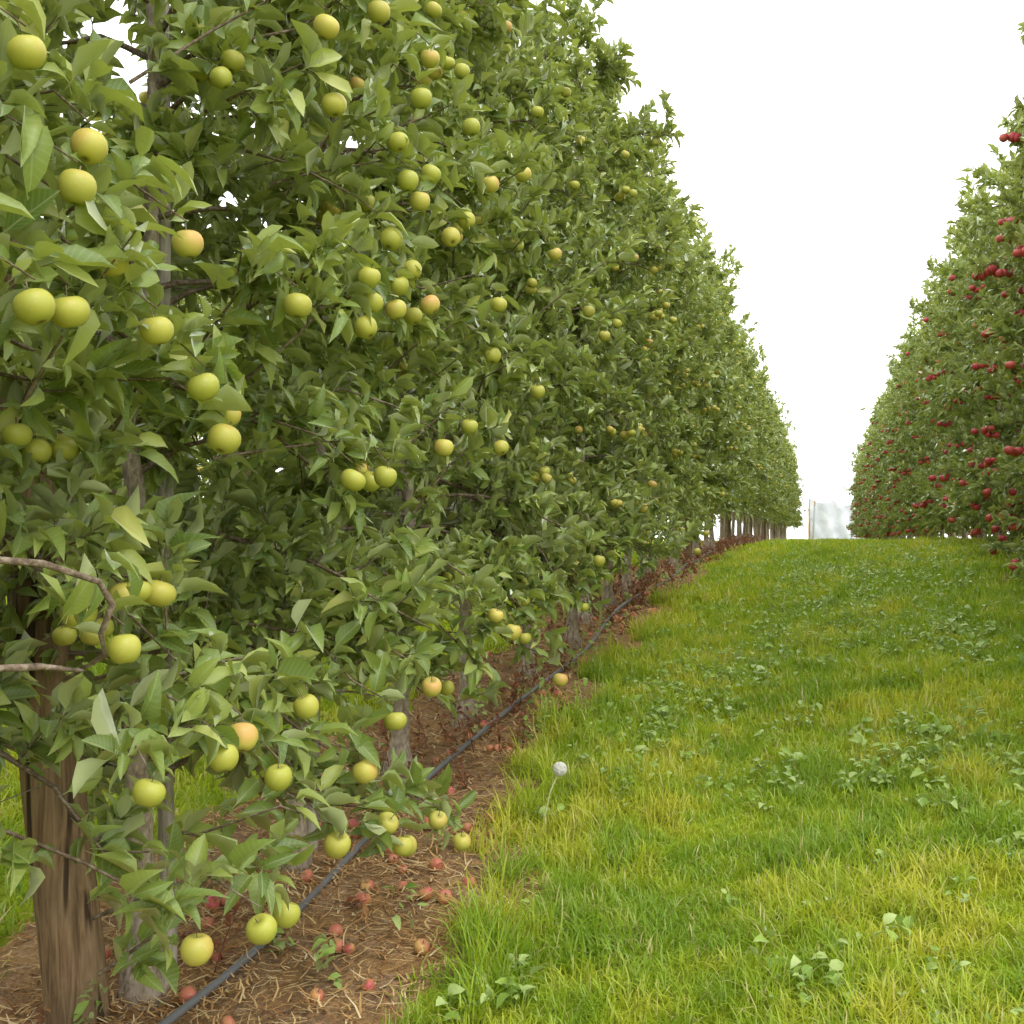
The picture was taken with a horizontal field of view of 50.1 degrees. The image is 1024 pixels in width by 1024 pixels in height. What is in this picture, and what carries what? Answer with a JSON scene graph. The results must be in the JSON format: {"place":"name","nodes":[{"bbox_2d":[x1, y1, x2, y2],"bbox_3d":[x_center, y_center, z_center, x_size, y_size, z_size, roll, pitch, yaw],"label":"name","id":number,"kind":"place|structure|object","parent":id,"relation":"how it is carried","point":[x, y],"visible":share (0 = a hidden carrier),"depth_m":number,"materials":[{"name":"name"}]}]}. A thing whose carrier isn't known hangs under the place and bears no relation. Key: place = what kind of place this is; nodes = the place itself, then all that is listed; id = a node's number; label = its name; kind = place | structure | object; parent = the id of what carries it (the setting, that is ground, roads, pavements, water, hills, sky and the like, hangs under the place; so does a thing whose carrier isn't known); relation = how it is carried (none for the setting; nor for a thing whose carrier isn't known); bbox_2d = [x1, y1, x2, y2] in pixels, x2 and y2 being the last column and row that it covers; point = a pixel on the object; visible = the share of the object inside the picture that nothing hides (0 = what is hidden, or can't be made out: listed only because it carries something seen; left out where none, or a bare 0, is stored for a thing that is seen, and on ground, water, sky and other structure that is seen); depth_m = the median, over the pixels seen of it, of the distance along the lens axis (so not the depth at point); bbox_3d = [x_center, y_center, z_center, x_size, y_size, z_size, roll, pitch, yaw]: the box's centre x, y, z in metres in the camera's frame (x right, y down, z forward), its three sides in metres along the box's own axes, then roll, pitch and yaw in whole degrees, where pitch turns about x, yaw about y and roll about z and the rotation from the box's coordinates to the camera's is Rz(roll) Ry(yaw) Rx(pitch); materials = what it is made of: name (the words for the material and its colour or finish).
{"place":"outdoors","nodes":[
{"label":"outdoors","id":0,"kind":"place"},
{"bbox_2d":[0,535,1023,1023],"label":"grass","id":1,"kind":"structure","parent":0,"point":[496,935],"depth_m":4.69,"materials":[{"name":"plant"}]},
{"bbox_2d":[0,540,1023,1023],"bbox_3d":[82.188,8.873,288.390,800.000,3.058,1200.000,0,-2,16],"label":"ground","id":2,"kind":"structure","parent":0,"point":[30,976],"depth_m":4.18,"materials":[{"name":"soil"}]},
{"bbox_2d":[0,116,111,1023],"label":"wooden post","id":3,"kind":"object","parent":2,"relation":"on","point":[71,947],"visible":0.27,"depth_m":3.32,"materials":[{"name":"brown wood"}]},
{"bbox_2d":[0,0,463,801],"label":"trellis wires","id":4,"kind":"object","parent":3,"relation":"attached to","point":[150,496],"visible":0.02,"depth_m":3.77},
{"bbox_2d":[0,215,121,611],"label":"apple tree","id":5,"kind":"object","parent":2,"relation":"on","point":[55,428],"visible":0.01,"depth_m":9.12,"materials":[{"name":"green plant"}]},
{"bbox_2d":[0,0,226,899],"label":"apple tree","id":6,"kind":"object","parent":2,"relation":"on","point":[34,443],"visible":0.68,"depth_m":2.41,"materials":[{"name":"green plant"}]},
{"bbox_2d":[66,267,218,518],"bbox_3d":[-3.791,-0.785,10.707,2.141,4.008,2.237,0,-1,-1],"label":"apple tree","id":7,"kind":"object","parent":2,"relation":"on","point":[183,453],"depth_m":10.58,"materials":[{"name":"green plant"}]},
{"bbox_2d":[156,3,177,963],"bbox_3d":[-1.179,-0.189,3.725,0.062,3.676,0.157,0,-2,16],"label":"tree stake","id":8,"kind":"object","parent":2,"relation":"on","point":[166,819],"visible":0.17,"depth_m":3.70,"materials":[{"name":"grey wood"}]},
{"bbox_2d":[179,268,287,506],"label":"apple tree","id":9,"kind":"object","parent":2,"relation":"on","point":[214,302],"visible":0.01,"depth_m":11.99,"materials":[{"name":"green plant"}]},
{"bbox_2d":[65,0,551,872],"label":"apple tree","id":10,"kind":"object","parent":2,"relation":"on","point":[447,18],"visible":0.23,"depth_m":4.59,"materials":[{"name":"green plant"}]},
{"bbox_2d":[307,73,336,851],"bbox_3d":[-0.857,-0.265,4.945,0.062,3.752,0.193,-1,-2,29],"label":"tree stake","id":11,"kind":"object","parent":2,"relation":"on","point":[311,827],"visible":0.05,"depth_m":4.83,"materials":[{"name":"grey wood"}]},
{"bbox_2d":[0,0,657,1010],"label":"apple tree","id":12,"kind":"object","parent":2,"relation":"on","point":[234,708],"visible":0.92,"depth_m":3.21,"materials":[{"name":"green plant"}]},
{"bbox_2d":[0,576,697,1023],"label":"straw litter","id":13,"kind":"object","parent":2,"relation":"on","point":[242,988],"visible":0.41,"depth_m":4.06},
{"bbox_2d":[105,547,737,1023],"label":"fallen apples","id":14,"kind":"object","parent":13,"relation":"on","point":[333,929],"visible":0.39,"depth_m":4.26,"materials":[{"name":"red plant"}]},
{"bbox_2d":[157,540,761,1023],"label":"irrigation pipe","id":15,"kind":"object","parent":13,"relation":"on","point":[213,984],"visible":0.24,"depth_m":4.44,"materials":[{"name":"plastic"}]},
{"bbox_2d":[70,554,707,1023],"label":"soil weeds","id":16,"kind":"object","parent":2,"relation":"on","point":[326,950],"visible":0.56,"depth_m":4.43,"materials":[{"name":"green plant"}]},
{"bbox_2d":[394,212,402,524],"bbox_3d":[-0.630,-0.407,6.121,0.066,3.814,0.197,0,-1,-13],"label":"tree stake","id":17,"kind":"object","parent":2,"relation":"on","point":[399,493],"visible":0.02,"depth_m":6.08,"materials":[{"name":"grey wood"}]},
{"bbox_2d":[32,533,770,1023],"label":"red weeds","id":18,"kind":"object","parent":2,"relation":"on","point":[722,545],"visible":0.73,"depth_m":7.12,"materials":[{"name":"plant"}]},
{"bbox_2d":[245,0,646,778],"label":"apple tree","id":19,"kind":"object","parent":2,"relation":"on","point":[505,516],"visible":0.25,"depth_m":5.92,"materials":[{"name":"green plant"}]},
{"bbox_2d":[367,0,654,727],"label":"apple tree","id":20,"kind":"object","parent":2,"relation":"on","point":[532,278],"visible":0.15,"depth_m":6.95,"materials":[{"name":"green plant"}]},
{"bbox_2d":[544,762,566,833],"bbox_3d":[0.198,1.279,4.882,0.095,0.332,0.066,0,-2,16],"label":"dandelion","id":21,"kind":"object","parent":2,"relation":"on","point":[559,768],"visible":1,"depth_m":4.86,"materials":[{"name":"white"}]},
{"bbox_2d":[425,12,702,682],"bbox_3d":[0.022,-1.309,8.181,2.021,5.206,2.158,1,-2,-41],"label":"apple tree","id":22,"kind":"object","parent":2,"relation":"on","point":[620,525],"visible":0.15,"depth_m":7.92,"materials":[{"name":"green plant"}]},
{"bbox_2d":[458,0,688,649],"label":"apple tree","id":23,"kind":"object","parent":2,"relation":"on","point":[609,68],"visible":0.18,"depth_m":9.06,"materials":[{"name":"green plant"}]},
{"bbox_2d":[586,425,600,617],"bbox_3d":[0.795,-1.005,10.918,0.159,4.316,0.283,0,-2,16],"label":"wooden post","id":24,"kind":"object","parent":2,"relation":"on","point":[596,599],"visible":0.02,"depth_m":10.85,"materials":[{"name":"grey wood"}]},
{"bbox_2d":[500,72,694,623],"bbox_3d":[0.610,-1.632,10.657,2.104,5.528,2.053,0,-2,-18],"label":"apple tree","id":25,"kind":"object","parent":2,"relation":"on","point":[658,304],"visible":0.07,"depth_m":10.45,"materials":[{"name":"green plant"}]},
{"bbox_2d":[547,160,712,608],"bbox_3d":[1.019,-1.535,11.645,2.177,5.207,2.031,-1,-1,-7],"label":"apple tree","id":26,"kind":"object","parent":2,"relation":"on","point":[692,432],"visible":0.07,"depth_m":11.41,"materials":[{"name":"green plant"}]},
{"bbox_2d":[616,133,730,594],"bbox_3d":[1.483,-1.683,12.846,1.927,5.358,2.201,1,-2,-27],"label":"apple tree","id":27,"kind":"object","parent":2,"relation":"on","point":[681,467],"visible":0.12,"depth_m":12.49,"materials":[{"name":"green plant"}]},
{"bbox_2d":[633,137,724,584],"bbox_3d":[1.563,-1.911,13.812,2.270,5.745,2.125,-1,-2,1],"label":"apple tree","id":28,"kind":"object","parent":2,"relation":"on","point":[704,399],"visible":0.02,"depth_m":13.62,"materials":[{"name":"green plant"}]},
{"bbox_2d":[633,188,739,575],"bbox_3d":[1.952,-1.851,15.205,2.112,5.530,2.197,0,-1,-6],"label":"apple tree","id":29,"kind":"object","parent":2,"relation":"on","point":[718,495],"visible":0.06,"depth_m":14.95,"materials":[{"name":"green plant"}]},
{"bbox_2d":[683,516,691,558],"bbox_3d":[2.991,-1.273,18.520,0.259,4.316,0.157,1,-2,-37],"label":"wooden post","id":30,"kind":"object","parent":2,"relation":"on","point":[687,549],"visible":0.06,"depth_m":18.38,"materials":[{"name":"brown wood"}]},
{"bbox_2d":[653,215,748,562],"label":"apple tree","id":31,"kind":"object","parent":2,"relation":"on","point":[718,398],"visible":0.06,"depth_m":17.11,"materials":[{"name":"green plant"}]},
{"bbox_2d":[669,227,747,567],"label":"apple tree","id":32,"kind":"object","parent":2,"relation":"on","point":[719,308],"visible":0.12,"depth_m":16.17,"materials":[{"name":"green plant"}]},
{"bbox_2d":[691,231,759,555],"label":"apple tree","id":33,"kind":"object","parent":2,"relation":"on","point":[732,329],"visible":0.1,"depth_m":18.35,"materials":[{"name":"green plant"}]},
{"bbox_2d":[700,277,759,552],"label":"apple tree","id":34,"kind":"object","parent":2,"relation":"on","point":[705,539],"visible":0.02,"depth_m":20.91,"materials":[{"name":"green plant"}]},
{"bbox_2d":[436,539,1023,1023],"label":"broadleaf weeds","id":35,"kind":"object","parent":2,"relation":"on","point":[902,921],"visible":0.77,"depth_m":6.40,"materials":[{"name":"green plant"}]},
{"bbox_2d":[712,356,759,545],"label":"apple tree","id":36,"kind":"object","parent":2,"relation":"on","point":[733,360],"visible":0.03,"depth_m":22.98,"materials":[{"name":"green plant"}]},
{"bbox_2d":[695,247,778,555],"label":"apple tree","id":37,"kind":"object","parent":2,"relation":"on","point":[749,464],"visible":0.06,"depth_m":19.56,"materials":[{"name":"green plant"}]},
{"bbox_2d":[708,283,767,547],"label":"apple tree","id":38,"kind":"object","parent":2,"relation":"on","point":[743,503],"visible":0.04,"depth_m":22.00,"materials":[{"name":"green plant"}]},
{"bbox_2d":[713,340,771,520],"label":"apple tree","id":39,"kind":"object","parent":2,"relation":"on","point":[753,506],"visible":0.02,"depth_m":26.64,"materials":[{"name":"green plant"}]},
{"bbox_2d":[713,350,776,537],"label":"apple tree","id":40,"kind":"object","parent":2,"relation":"on","point":[750,399],"visible":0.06,"depth_m":27.76,"materials":[{"name":"green plant"}]},
{"bbox_2d":[714,367,785,536],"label":"apple tree","id":41,"kind":"object","parent":2,"relation":"on","point":[772,507],"visible":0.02,"depth_m":30.34,"materials":[{"name":"green plant"}]},
{"bbox_2d":[719,310,784,540],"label":"apple tree","id":42,"kind":"object","parent":2,"relation":"on","point":[746,368],"visible":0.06,"depth_m":24.19,"materials":[{"name":"green plant"}]},
{"bbox_2d":[724,314,784,540],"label":"apple tree","id":43,"kind":"object","parent":2,"relation":"on","point":[764,477],"visible":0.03,"depth_m":25.20,"materials":[{"name":"green plant"}]},
{"bbox_2d":[736,336,785,541],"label":"apple tree","id":44,"kind":"object","parent":2,"relation":"on","point":[761,388],"visible":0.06,"depth_m":28.83,"materials":[{"name":"green plant"}]},
{"bbox_2d":[731,402,790,539],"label":"apple tree","id":45,"kind":"object","parent":2,"relation":"on","point":[775,407],"visible":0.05,"depth_m":38.15,"materials":[{"name":"green plant"}]},
{"bbox_2d":[735,368,789,536],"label":"apple tree","id":46,"kind":"object","parent":2,"relation":"on","point":[762,516],"visible":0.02,"depth_m":31.09,"materials":[{"name":"green plant"}]},
{"bbox_2d":[735,387,790,542],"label":"apple tree","id":47,"kind":"object","parent":2,"relation":"on","point":[778,513],"visible":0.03,"depth_m":35.69,"materials":[{"name":"green plant"}]},
{"bbox_2d":[742,376,784,540],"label":"apple tree","id":48,"kind":"object","parent":2,"relation":"on","point":[769,395],"visible":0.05,"depth_m":33.44,"materials":[{"name":"green plant"}]},
{"bbox_2d":[735,402,791,541],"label":"apple tree","id":49,"kind":"object","parent":2,"relation":"on","point":[787,518],"visible":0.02,"depth_m":36.85,"materials":[{"name":"green plant"}]},
{"bbox_2d":[745,374,789,537],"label":"apple tree","id":50,"kind":"object","parent":2,"relation":"on","point":[773,412],"visible":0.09,"depth_m":32.29,"materials":[{"name":"green plant"}]},
{"bbox_2d":[752,363,791,536],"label":"apple tree","id":51,"kind":"object","parent":2,"relation":"on","point":[772,400],"visible":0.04,"depth_m":34.50,"materials":[{"name":"green plant"}]},
{"bbox_2d":[757,411,794,520],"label":"apple tree","id":52,"kind":"object","parent":2,"relation":"on","point":[790,469],"visible":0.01,"depth_m":41.49,"materials":[{"name":"green plant"}]},
{"bbox_2d":[760,402,792,539],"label":"apple tree","id":53,"kind":"object","parent":2,"relation":"on","point":[786,480],"visible":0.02,"depth_m":39.16,"materials":[{"name":"green plant"}]},
{"bbox_2d":[766,404,795,540],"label":"apple tree","id":54,"kind":"object","parent":2,"relation":"on","point":[790,490],"visible":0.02,"depth_m":42.67,"materials":[{"name":"green plant"}]},
{"bbox_2d":[770,418,793,537],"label":"apple tree","id":55,"kind":"object","parent":2,"relation":"on","point":[791,474],"visible":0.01,"depth_m":46.20,"materials":[{"name":"green plant"}]},
{"bbox_2d":[772,428,798,531],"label":"apple tree","id":56,"kind":"object","parent":2,"relation":"on","point":[792,511],"visible":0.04,"depth_m":47.52,"materials":[{"name":"green plant"}]},
{"bbox_2d":[778,419,798,523],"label":"apple tree","id":57,"kind":"object","parent":2,"relation":"on","point":[794,428],"visible":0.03,"depth_m":49.71,"materials":[{"name":"green plant"}]},
{"bbox_2d":[775,421,804,538],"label":"apple tree","id":58,"kind":"object","parent":2,"relation":"on","point":[794,496],"visible":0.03,"depth_m":50.77,"materials":[{"name":"green plant"}]},
{"bbox_2d":[778,439,803,539],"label":"apple tree","id":59,"kind":"object","parent":2,"relation":"on","point":[795,468],"visible":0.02,"depth_m":54.14,"materials":[{"name":"green plant"}]},
{"bbox_2d":[808,498,809,538],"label":"net post","id":60,"kind":"object","parent":2,"relation":"on","point":[808,521],"visible":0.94,"depth_m":73.42,"materials":[{"name":"beige wood"}]},
{"bbox_2d":[809,498,865,539],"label":"hail net","id":61,"kind":"object","parent":60,"relation":"attached to","point":[830,519],"visible":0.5,"depth_m":72.85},
{"bbox_2d":[845,455,859,529],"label":"red apple tree","id":62,"kind":"object","parent":2,"relation":"on","point":[849,494],"visible":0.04,"depth_m":64.41,"materials":[{"name":"green plant"}]},
{"bbox_2d":[849,439,873,538],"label":"red apple tree","id":63,"kind":"object","parent":2,"relation":"on","point":[852,487],"visible":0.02,"depth_m":58.59,"materials":[{"name":"green plant"}]},
{"bbox_2d":[851,442,877,538],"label":"red apple tree","id":64,"kind":"object","parent":2,"relation":"on","point":[860,502],"visible":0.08,"depth_m":53.77,"materials":[{"name":"green plant"}]},
{"bbox_2d":[857,417,872,536],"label":"red apple tree","id":65,"kind":"object","parent":2,"relation":"on","point":[862,482],"visible":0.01,"depth_m":48.31,"materials":[{"name":"green plant"}]},
{"bbox_2d":[861,426,886,538],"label":"red apple tree","id":66,"kind":"object","parent":2,"relation":"on","point":[864,511],"visible":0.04,"depth_m":45.94,"materials":[{"name":"green plant"}]},
{"bbox_2d":[851,388,899,538],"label":"red apple tree","id":67,"kind":"object","parent":2,"relation":"on","point":[876,410],"visible":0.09,"depth_m":38.86,"materials":[{"name":"green plant"}]},
{"bbox_2d":[861,408,890,538],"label":"red apple tree","id":68,"kind":"object","parent":2,"relation":"on","point":[864,484],"visible":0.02,"depth_m":42.51,"materials":[{"name":"green plant"}]},
{"bbox_2d":[867,390,887,536],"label":"red apple tree","id":69,"kind":"object","parent":2,"relation":"on","point":[871,466],"visible":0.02,"depth_m":36.54,"materials":[{"name":"green plant"}]},
{"bbox_2d":[858,422,899,539],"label":"red apple tree","id":70,"kind":"object","parent":2,"relation":"on","point":[869,509],"visible":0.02,"depth_m":43.46,"materials":[{"name":"green plant"}]},
{"bbox_2d":[866,404,893,539],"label":"red apple tree","id":71,"kind":"object","parent":2,"relation":"on","point":[869,491],"visible":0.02,"depth_m":39.99,"materials":[{"name":"green plant"}]},
{"bbox_2d":[869,396,901,538],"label":"red apple tree","id":72,"kind":"object","parent":2,"relation":"on","point":[885,411],"visible":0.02,"depth_m":37.85,"materials":[{"name":"green plant"}]},
{"bbox_2d":[871,376,907,537],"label":"red apple tree","id":73,"kind":"object","parent":2,"relation":"on","point":[888,382],"visible":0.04,"depth_m":34.51,"materials":[{"name":"green plant"}]},
{"bbox_2d":[870,380,909,537],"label":"red apple tree","id":74,"kind":"object","parent":2,"relation":"on","point":[880,472],"visible":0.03,"depth_m":33.25,"materials":[{"name":"green plant"}]},
{"bbox_2d":[875,361,912,538],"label":"red apple tree","id":75,"kind":"object","parent":2,"relation":"on","point":[879,517],"visible":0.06,"depth_m":32.03,"materials":[{"name":"green plant"}]},
{"bbox_2d":[878,353,917,537],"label":"red apple tree","id":76,"kind":"object","parent":2,"relation":"on","point":[891,369],"visible":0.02,"depth_m":31.21,"materials":[{"name":"green plant"}]},
{"bbox_2d":[876,354,923,537],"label":"red apple tree","id":77,"kind":"object","parent":2,"relation":"on","point":[894,364],"visible":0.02,"depth_m":28.84,"materials":[{"name":"green plant"}]},
{"bbox_2d":[866,387,939,538],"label":"red apple tree","id":78,"kind":"object","parent":2,"relation":"on","point":[875,475],"visible":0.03,"depth_m":35.50,"materials":[{"name":"green plant"}]},
{"bbox_2d":[877,368,945,536],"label":"red apple tree","id":79,"kind":"object","parent":2,"relation":"on","point":[884,453],"visible":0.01,"depth_m":29.66,"materials":[{"name":"green plant"}]},
{"bbox_2d":[882,327,944,537],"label":"red apple tree","id":80,"kind":"object","parent":2,"relation":"on","point":[900,422],"visible":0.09,"depth_m":24.11,"materials":[{"name":"green plant"}]},
{"bbox_2d":[875,331,970,537],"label":"red apple tree","id":81,"kind":"object","parent":2,"relation":"on","point":[887,498],"visible":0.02,"depth_m":27.46,"materials":[{"name":"green plant"}]},
{"bbox_2d":[876,315,970,536],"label":"red apple tree","id":82,"kind":"object","parent":2,"relation":"on","point":[893,397],"visible":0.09,"depth_m":26.26,"materials":[{"name":"green plant"}]},
{"bbox_2d":[881,328,969,538],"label":"red apple tree","id":83,"kind":"object","parent":2,"relation":"on","point":[895,449],"visible":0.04,"depth_m":25.29,"materials":[{"name":"green plant"}]},
{"bbox_2d":[890,277,963,537],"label":"red apple tree","id":84,"kind":"object","parent":2,"relation":"on","point":[910,412],"visible":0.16,"depth_m":21.98,"materials":[{"name":"green plant"}]},
{"bbox_2d":[895,287,962,536],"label":"red apple tree","id":85,"kind":"object","parent":2,"relation":"on","point":[908,422],"visible":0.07,"depth_m":22.85,"materials":[{"name":"green plant"}]},
{"bbox_2d":[906,279,967,539],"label":"red apple tree","id":86,"kind":"object","parent":2,"relation":"on","point":[931,362],"visible":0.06,"depth_m":20.43,"materials":[{"name":"green plant"}]},
{"bbox_2d":[903,235,1006,534],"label":"red apple tree","id":87,"kind":"object","parent":2,"relation":"on","point":[921,457],"visible":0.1,"depth_m":19.53,"materials":[{"name":"green plant"}]},
{"bbox_2d":[911,238,1015,538],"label":"red apple tree","id":88,"kind":"object","parent":2,"relation":"on","point":[926,416],"visible":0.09,"depth_m":18.22,"materials":[{"name":"green plant"}]},
{"bbox_2d":[916,173,1015,535],"bbox_3d":[7.426,-2.271,16.746,2.388,5.649,2.144,-1,-2,44],"label":"red apple tree","id":89,"kind":"object","parent":2,"relation":"on","point":[948,346],"visible":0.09,"depth_m":16.83,"materials":[{"name":"green plant"}]},
{"bbox_2d":[916,186,1023,543],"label":"red apple tree","id":90,"kind":"object","parent":2,"relation":"on","point":[960,270],"visible":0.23,"depth_m":15.87,"materials":[{"name":"green plant"}]},
{"bbox_2d":[928,116,1023,554],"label":"red apple tree","id":91,"kind":"object","parent":2,"relation":"on","point":[976,501],"visible":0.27,"depth_m":12.45,"materials":[{"name":"green plant"}]},
{"bbox_2d":[937,143,1023,534],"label":"red apple tree","id":92,"kind":"object","parent":2,"relation":"on","point":[992,286],"visible":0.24,"depth_m":14.73,"materials":[{"name":"green plant"}]},
{"bbox_2d":[938,157,1023,535],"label":"red apple tree","id":93,"kind":"object","parent":2,"relation":"on","point":[976,337],"visible":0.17,"depth_m":13.34,"materials":[{"name":"green plant"}]},
{"bbox_2d":[968,22,1023,561],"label":"red apple tree","id":94,"kind":"object","parent":2,"relation":"on","point":[1011,331],"visible":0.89,"depth_m":10.20,"materials":[{"name":"green plant"}]},
{"bbox_2d":[971,179,1023,556],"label":"red apple tree","id":95,"kind":"object","parent":2,"relation":"on","point":[1005,428],"visible":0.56,"depth_m":11.26,"materials":[{"name":"green plant"}]},
{"bbox_2d":[990,223,1023,581],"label":"red apple tree","id":96,"kind":"object","parent":2,"relation":"on","point":[1014,522],"visible":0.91,"depth_m":9.03,"materials":[{"name":"green plant"}]},
{"bbox_2d":[1003,561,1023,603],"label":"red apple tree","id":97,"kind":"object","parent":2,"relation":"on","point":[1020,566],"visible":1,"depth_m":8.24,"materials":[{"name":"green plant"}]},
{"bbox_2d":[40,0,1023,539],"label":"sky","id":98,"kind":"structure","parent":0,"point":[828,142],"materials":[{"name":"white"}]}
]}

